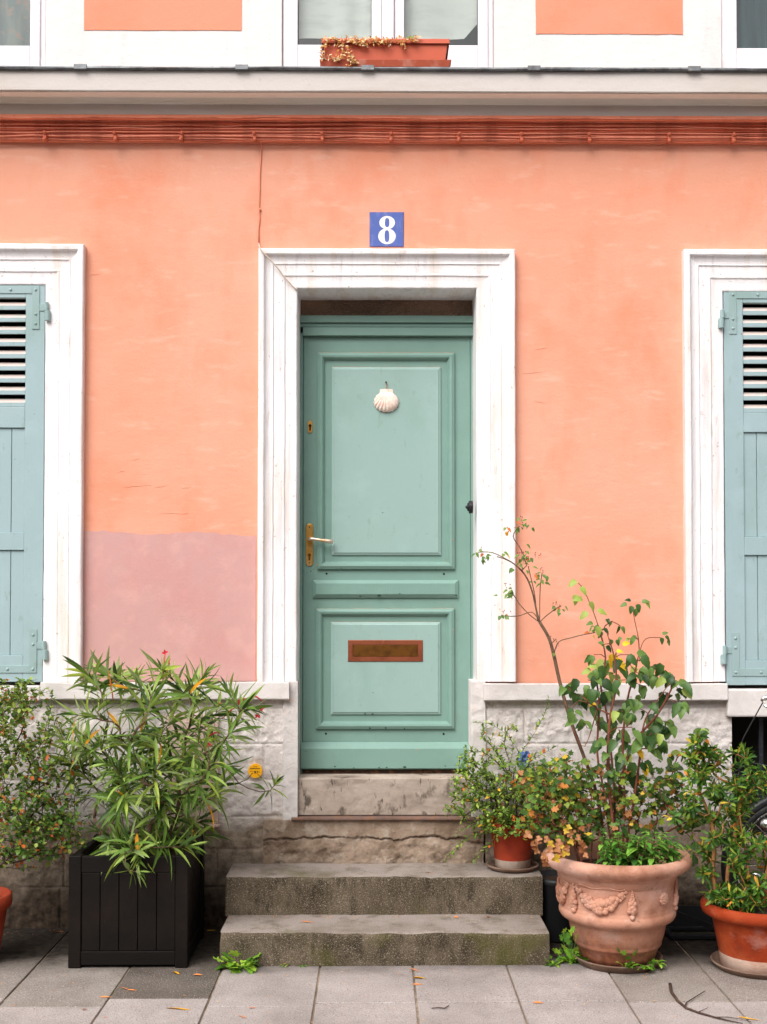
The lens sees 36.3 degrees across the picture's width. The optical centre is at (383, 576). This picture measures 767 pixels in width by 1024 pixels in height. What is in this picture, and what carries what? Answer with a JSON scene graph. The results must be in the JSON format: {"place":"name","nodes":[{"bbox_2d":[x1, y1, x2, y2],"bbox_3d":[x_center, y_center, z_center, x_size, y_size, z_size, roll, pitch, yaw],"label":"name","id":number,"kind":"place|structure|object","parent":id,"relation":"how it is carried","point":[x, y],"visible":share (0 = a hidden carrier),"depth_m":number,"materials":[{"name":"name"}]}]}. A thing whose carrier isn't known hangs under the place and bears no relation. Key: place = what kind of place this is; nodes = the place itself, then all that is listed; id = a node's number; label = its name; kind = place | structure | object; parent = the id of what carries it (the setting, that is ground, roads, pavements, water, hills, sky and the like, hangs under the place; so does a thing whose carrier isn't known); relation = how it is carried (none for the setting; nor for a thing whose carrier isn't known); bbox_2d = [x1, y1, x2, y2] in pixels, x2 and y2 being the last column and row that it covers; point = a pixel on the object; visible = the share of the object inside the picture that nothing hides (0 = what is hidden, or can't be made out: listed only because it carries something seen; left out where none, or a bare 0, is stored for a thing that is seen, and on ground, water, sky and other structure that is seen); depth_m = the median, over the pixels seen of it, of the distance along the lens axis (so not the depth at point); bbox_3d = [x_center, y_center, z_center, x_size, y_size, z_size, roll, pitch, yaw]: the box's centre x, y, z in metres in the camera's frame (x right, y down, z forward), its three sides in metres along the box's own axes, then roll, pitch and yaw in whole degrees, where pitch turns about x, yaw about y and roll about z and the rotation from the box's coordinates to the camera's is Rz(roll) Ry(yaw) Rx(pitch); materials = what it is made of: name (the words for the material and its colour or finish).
{"place":"outdoors","nodes":[
{"label":"outdoors","id":0,"kind":"place"},
{"bbox_2d":[0,928,766,1023],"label":"pavement","id":1,"kind":"structure","parent":0,"point":[476,994],"depth_m":4.79,"materials":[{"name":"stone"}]},
{"bbox_2d":[0,886,12,946],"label":"flower pot","id":2,"kind":"object","parent":1,"relation":"on","point":[6,898],"visible":1,"depth_m":5.17,"materials":[{"name":"ceramic"}]},
{"bbox_2d":[0,677,91,871],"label":"shrub","id":3,"kind":"object","parent":2,"relation":"in","point":[21,829],"visible":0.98,"depth_m":5.29,"materials":[{"name":"green plant"}]},
{"bbox_2d":[68,834,204,967],"bbox_3d":[-1.117,1.469,5.358,0.521,0.488,0.505,0,-2,0],"label":"planter box","id":4,"kind":"object","parent":1,"relation":"on","point":[114,918],"visible":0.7,"depth_m":5.11,"materials":[{"name":"wood"}]},
{"bbox_2d":[37,648,288,887],"bbox_3d":[-1.043,0.863,5.305,1.215,1.096,0.738,0,-2,0],"label":"oleander","id":5,"kind":"object","parent":4,"relation":"in","point":[120,800],"visible":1,"depth_m":5.22,"materials":[{"name":"green plant"}]},
{"bbox_2d":[213,950,260,973],"bbox_3d":[-0.635,1.664,5.095,0.216,0.129,0.204,0,-2,0],"label":"weed","id":6,"kind":"object","parent":1,"relation":"on","point":[248,966],"visible":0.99,"depth_m":5.07,"materials":[{"name":"green plant"}]},
{"bbox_2d":[1,915,674,1022],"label":"leaf litter","id":7,"kind":"object","parent":1,"relation":"on","point":[342,971],"visible":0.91,"depth_m":5.04,"materials":[{"name":"orange plant"}]},
{"bbox_2d":[0,0,766,928],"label":"house","id":8,"kind":"structure","parent":1,"relation":"on","point":[210,454],"depth_m":5.80,"materials":[{"name":"paint"}]},
{"bbox_2d":[0,0,45,65],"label":"upper window","id":9,"kind":"structure","parent":8,"relation":"in","point":[22,22],"depth_m":5.86,"materials":[{"name":"plastic"}]},
{"bbox_2d":[42,130,47,141],"bbox_3d":[-1.671,-2.173,5.781,0.019,0.052,0.053,0,-2,0],"label":"cable clip","id":10,"kind":"object","parent":8,"relation":"attached to","point":[45,137],"visible":1,"depth_m":5.76,"materials":[{"name":"paint"}]},
{"bbox_2d":[0,131,766,134],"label":"cable","id":11,"kind":"object","parent":10,"relation":"attached to","point":[383,132],"visible":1,"depth_m":5.79,"materials":[{"name":"orange paint"}]},
{"bbox_2d":[112,130,117,140],"bbox_3d":[-1.324,-2.173,5.783,0.019,0.052,0.053,-9,-1,-1],"label":"cable clip","id":12,"kind":"object","parent":8,"relation":"attached to","point":[115,135],"visible":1,"depth_m":5.76,"materials":[{"name":"paint"}]},
{"bbox_2d":[0,133,766,136],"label":"cable","id":13,"kind":"object","parent":12,"relation":"attached to","point":[397,134],"visible":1,"depth_m":5.80,"materials":[{"name":"orange paint"}]},
{"bbox_2d":[179,131,184,142],"bbox_3d":[-0.998,-2.173,5.785,0.019,0.052,0.053,11,-2,0],"label":"cable clip","id":14,"kind":"object","parent":8,"relation":"attached to","point":[181,137],"visible":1,"depth_m":5.77,"materials":[{"name":"paint"}]},
{"bbox_2d":[165,714,219,826],"bbox_3d":[-0.937,0.948,5.736,0.272,0.543,0.070,0,-2,0],"label":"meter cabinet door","id":15,"kind":"structure","parent":8,"relation":"in","point":[216,814],"depth_m":5.72,"materials":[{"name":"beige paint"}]},
{"bbox_2d":[252,131,256,141],"bbox_3d":[-0.637,-2.172,5.788,0.019,0.052,0.053,-6,-1,-1],"label":"cable clip","id":16,"kind":"object","parent":8,"relation":"attached to","point":[254,136],"visible":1,"depth_m":5.77,"materials":[{"name":"paint"}]},
{"bbox_2d":[0,137,766,140],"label":"cable","id":17,"kind":"object","parent":16,"relation":"attached to","point":[373,139],"visible":1,"depth_m":5.80,"materials":[{"name":"orange paint"}]},
{"bbox_2d":[248,764,262,777],"bbox_3d":[-0.629,0.952,5.746,0.069,0.069,0.021,0,-2,0],"label":"sticker","id":18,"kind":"object","parent":8,"relation":"attached to","point":[256,768],"visible":0.99,"depth_m":5.74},
{"bbox_2d":[258,140,298,301],"bbox_3d":[-0.509,-1.775,5.823,0.234,0.782,0.099,1,-2,-26],"label":"cable","id":19,"kind":"object","parent":8,"relation":"attached to","point":[259,209],"visible":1,"depth_m":5.82,"materials":[{"name":"painted plastic cable sheath"}]},
{"bbox_2d":[320,131,323,142],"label":"cable clip","id":20,"kind":"object","parent":8,"relation":"attached to","point":[322,136],"visible":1,"depth_m":5.77,"materials":[{"name":"paint"}]},
{"bbox_2d":[0,134,766,138],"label":"cable","id":21,"kind":"object","parent":8,"relation":"attached to","point":[367,136],"visible":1,"depth_m":5.79,"materials":[{"name":"orange paint"}]},
{"bbox_2d":[0,127,766,129],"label":"cable","id":22,"kind":"object","parent":8,"relation":"attached to","point":[376,128],"visible":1,"depth_m":5.79,"materials":[{"name":"orange paint"}]},
{"bbox_2d":[0,122,766,125],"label":"cable","id":23,"kind":"object","parent":8,"relation":"attached to","point":[384,123],"visible":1,"depth_m":5.78,"materials":[{"name":"paint"}]},
{"bbox_2d":[0,139,766,143],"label":"cable","id":24,"kind":"object","parent":8,"relation":"attached to","point":[359,142],"visible":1,"depth_m":5.80,"materials":[{"name":"paint"}]},
{"bbox_2d":[0,129,766,132],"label":"cable","id":25,"kind":"object","parent":8,"relation":"attached to","point":[380,131],"visible":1,"depth_m":5.79,"materials":[{"name":"paint"}]},
{"bbox_2d":[0,120,766,122],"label":"cable","id":26,"kind":"object","parent":8,"relation":"attached to","point":[359,121],"visible":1,"depth_m":5.78,"materials":[{"name":"orange paint"}]},
{"bbox_2d":[0,116,766,119],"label":"cable","id":27,"kind":"object","parent":8,"relation":"attached to","point":[399,118],"visible":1,"depth_m":5.74,"materials":[{"name":"orange paint"}]},
{"bbox_2d":[0,124,766,128],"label":"cable","id":28,"kind":"object","parent":8,"relation":"attached to","point":[375,125],"visible":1,"depth_m":5.78,"materials":[{"name":"orange paint"}]},
{"bbox_2d":[320,38,450,66],"bbox_3d":[0.009,-2.522,5.724,0.634,0.137,0.187,0,-2,0],"label":"window box","id":29,"kind":"object","parent":8,"relation":"on","point":[426,53],"visible":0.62,"depth_m":5.64,"materials":[{"name":"ceramic"}]},
{"bbox_2d":[318,35,421,65],"bbox_3d":[-0.067,-2.534,5.628,0.501,0.172,0.059,0,-2,0],"label":"dried plant","id":30,"kind":"object","parent":29,"relation":"in","point":[365,44],"visible":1,"depth_m":5.62,"materials":[{"name":"beige plant"}]},
{"bbox_2d":[300,337,470,769],"bbox_3d":[0.008,-0.125,5.966,0.874,2.211,0.108,0,-2,0],"label":"door","id":31,"kind":"structure","parent":8,"relation":"in","point":[387,541],"depth_m":5.97,"materials":[{"name":"green paint"}]},
{"bbox_2d":[374,381,398,411],"bbox_3d":[0.015,-0.919,5.967,0.131,0.158,0.030,0,-2,0],"label":"scallop shell","id":32,"kind":"object","parent":8,"relation":"attached to","point":[385,399],"visible":1,"depth_m":5.96},
{"bbox_2d":[370,212,403,246],"bbox_3d":[0.016,-1.730,5.823,0.170,0.175,0.008,0,-2,0],"label":"number plate","id":33,"kind":"object","parent":8,"relation":"attached to","point":[386,229],"visible":1,"depth_m":5.82,"materials":[{"name":"blue metal"}]},
{"bbox_2d":[282,0,493,66],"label":"upper window","id":34,"kind":"structure","parent":8,"relation":"in","point":[428,19],"depth_m":5.92,"materials":[{"name":"plastic"}]},
{"bbox_2d":[389,131,392,141],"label":"cable clip","id":35,"kind":"object","parent":8,"relation":"attached to","point":[391,136],"visible":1,"depth_m":5.77,"materials":[{"name":"paint"}]},
{"bbox_2d":[456,132,460,142],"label":"cable clip","id":36,"kind":"object","parent":8,"relation":"attached to","point":[458,136],"visible":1,"depth_m":5.78,"materials":[{"name":"paint"}]},
{"bbox_2d":[465,501,472,513],"bbox_3d":[0.425,-0.347,5.814,0.037,0.063,0.063,0,-2,0],"label":"door bell","id":37,"kind":"object","parent":8,"relation":"attached to","point":[469,506],"depth_m":5.79,"materials":[{"name":"metal"}]},
{"bbox_2d":[519,132,523,143],"bbox_3d":[0.683,-2.172,5.797,0.019,0.052,0.053,-4,-1,-1],"label":"cable clip","id":38,"kind":"object","parent":8,"relation":"attached to","point":[521,138],"visible":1,"depth_m":5.78,"materials":[{"name":"paint"}]},
{"bbox_2d":[586,132,591,143],"bbox_3d":[1.019,-2.172,5.799,0.019,0.052,0.053,-7,-1,-1],"label":"cable clip","id":39,"kind":"object","parent":8,"relation":"attached to","point":[589,139],"visible":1,"depth_m":5.78,"materials":[{"name":"paint"}]},
{"bbox_2d":[666,132,670,143],"bbox_3d":[1.414,-2.172,5.802,0.019,0.052,0.053,-1,-1,0],"label":"cable clip","id":40,"kind":"object","parent":8,"relation":"attached to","point":[668,138],"visible":1,"depth_m":5.79,"materials":[{"name":"paint"}]},
{"bbox_2d":[730,132,735,143],"bbox_3d":[1.734,-2.172,5.804,0.019,0.052,0.053,2,-2,0],"label":"cable clip","id":41,"kind":"object","parent":8,"relation":"attached to","point":[732,140],"visible":1,"depth_m":5.79,"materials":[{"name":"paint"}]},
{"bbox_2d":[721,0,766,67],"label":"upper window","id":42,"kind":"structure","parent":8,"relation":"in","point":[743,22],"depth_m":5.88,"materials":[{"name":"plastic"}]},
{"bbox_2d":[220,863,549,965],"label":"front steps","id":43,"kind":"structure","parent":1,"relation":"on","point":[271,909],"depth_m":5.43,"materials":[{"name":"stone"}]},
{"bbox_2d":[486,859,538,872],"bbox_3d":[0.620,1.389,5.623,0.254,0.022,0.254,0,-2,0],"label":"saucer","id":44,"kind":"object","parent":43,"relation":"on","point":[490,864],"visible":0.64,"depth_m":5.54,"materials":[{"name":"brown ceramic"}]},
{"bbox_2d":[489,816,537,868],"bbox_3d":[0.620,1.280,5.626,0.252,0.220,0.252,0,-2,0],"label":"flower pot","id":45,"kind":"object","parent":44,"relation":"on","point":[512,851],"visible":0.54,"depth_m":5.54,"materials":[{"name":"ceramic"}]},
{"bbox_2d":[443,696,557,862],"bbox_3d":[0.563,0.967,5.570,0.594,0.813,0.303,0,-2,0],"label":"shrub","id":46,"kind":"object","parent":45,"relation":"in","point":[503,815],"visible":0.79,"depth_m":5.56,"materials":[{"name":"green plant"}]},
{"bbox_2d":[517,751,529,767],"bbox_3d":[0.682,0.889,5.684,0.066,0.087,0.038,0,-2,0],"label":"plastic scrap","id":47,"kind":"object","parent":46,"relation":"in","point":[524,756],"visible":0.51,"depth_m":5.68,"materials":[{"name":"blue plastic"}]},
{"bbox_2d":[544,955,563,967],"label":"weed","id":48,"kind":"object","parent":1,"relation":"on","point":[553,962],"visible":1,"depth_m":5.15,"materials":[{"name":"green plant"}]},
{"bbox_2d":[540,869,573,942],"bbox_3d":[0.836,1.565,5.557,0.244,0.295,0.244,0,-2,0],"label":"nursery pot","id":49,"kind":"object","parent":1,"relation":"on","point":[556,922],"visible":0.34,"depth_m":5.47,"materials":[{"name":"black paint"}]},
{"bbox_2d":[552,932,582,963],"bbox_3d":[0.836,1.654,5.193,0.173,0.129,0.131,0,-2,0],"label":"weed","id":50,"kind":"object","parent":1,"relation":"on","point":[567,952],"visible":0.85,"depth_m":5.21,"materials":[{"name":"green plant"}]},
{"bbox_2d":[559,926,576,957],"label":"weed","id":51,"kind":"object","parent":1,"relation":"on","point":[569,934],"visible":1,"depth_m":5.03,"materials":[{"name":"green plant"}]},
{"bbox_2d":[572,953,588,963],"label":"weed","id":52,"kind":"object","parent":1,"relation":"on","point":[585,959],"visible":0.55,"depth_m":5.16,"materials":[{"name":"green plant"}]},
{"bbox_2d":[572,947,662,973],"bbox_3d":[1.037,1.690,5.193,0.396,0.036,0.396,0,-2,0],"label":"saucer","id":53,"kind":"object","parent":1,"relation":"on","point":[610,969],"visible":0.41,"depth_m":5.03,"materials":[{"name":"brown ceramic"}]},
{"bbox_2d":[543,838,692,966],"bbox_3d":[1.037,1.455,5.199,0.654,0.471,0.654,0,-2,0],"label":"terracotta urn","id":54,"kind":"object","parent":53,"relation":"on","point":[605,910],"visible":0.95,"depth_m":5.00,"materials":[{"name":"ceramic"}]},
{"bbox_2d":[471,516,605,849],"bbox_3d":[0.706,0.479,5.319,0.609,1.518,0.077,0,-2,0],"label":"tall shrub","id":55,"kind":"object","parent":54,"relation":"in","point":[510,594],"visible":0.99,"depth_m":5.33,"materials":[{"name":"green plant"}]},
{"bbox_2d":[504,748,695,866],"bbox_3d":[0.993,1.039,5.350,0.838,0.550,0.829,0,-2,0],"label":"autumn plant","id":56,"kind":"object","parent":54,"relation":"in","point":[565,788],"visible":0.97,"depth_m":5.17,"materials":[{"name":"green plant"}]},
{"bbox_2d":[559,579,692,850],"bbox_3d":[1.079,0.618,5.212,0.610,1.221,0.312,0,-2,0],"label":"broadleaf bush","id":57,"kind":"object","parent":54,"relation":"in","point":[654,735],"visible":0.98,"depth_m":5.19,"materials":[{"name":"green plant"}]},
{"bbox_2d":[595,831,687,871],"bbox_3d":[1.108,1.190,5.042,0.422,0.198,0.244,0,-2,0],"label":"mint","id":58,"kind":"object","parent":54,"relation":"in","point":[633,850],"visible":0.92,"depth_m":5.00,"materials":[{"name":"green plant"}]},
{"bbox_2d":[650,728,711,865],"bbox_3d":[1.354,1.004,5.313,0.304,0.625,0.138,0,-2,0],"label":"sapling","id":59,"kind":"object","parent":54,"relation":"in","point":[679,830],"visible":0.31,"depth_m":5.33,"materials":[{"name":"green plant"}]},
{"bbox_2d":[616,947,637,968],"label":"weed","id":60,"kind":"object","parent":53,"relation":"on","point":[627,958],"visible":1,"depth_m":4.98,"materials":[{"name":"green plant"}]},
{"bbox_2d":[636,964,655,969],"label":"weed","id":61,"kind":"object","parent":1,"relation":"on","point":[647,967],"visible":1,"depth_m":5.01,"materials":[{"name":"green plant"}]},
{"bbox_2d":[647,958,666,967],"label":"weed","id":62,"kind":"object","parent":1,"relation":"on","point":[652,963],"visible":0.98,"depth_m":5.07,"materials":[{"name":"green plant"}]},
{"bbox_2d":[665,906,715,938],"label":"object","id":63,"kind":"object","parent":1,"relation":"on","point":[691,918],"visible":0.51,"depth_m":5.68,"materials":[{"name":"black paint"}]},
{"bbox_2d":[668,983,750,1023],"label":"fallen twig","id":64,"kind":"object","parent":1,"relation":"on","point":[679,1001],"visible":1,"depth_m":4.56,"materials":[{"name":"brown wood"}]},
{"bbox_2d":[710,950,766,979],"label":"saucer","id":65,"kind":"object","parent":1,"relation":"on","point":[714,957],"visible":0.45,"depth_m":4.99,"materials":[{"name":"brown ceramic"}]},
{"bbox_2d":[700,888,766,973],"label":"terracotta pot","id":66,"kind":"object","parent":65,"relation":"on","point":[741,937],"visible":0.73,"depth_m":4.97,"materials":[{"name":"ceramic"}]},
{"bbox_2d":[662,728,766,913],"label":"evergreen shrub","id":67,"kind":"object","parent":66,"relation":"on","point":[728,894],"visible":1,"depth_m":5.09,"materials":[{"name":"green plant"}]},
{"bbox_2d":[721,695,766,887],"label":"bicycle","id":68,"kind":"object","parent":1,"relation":"on","point":[759,811],"visible":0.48,"depth_m":5.57,"materials":[{"name":"metal"}]}
]}

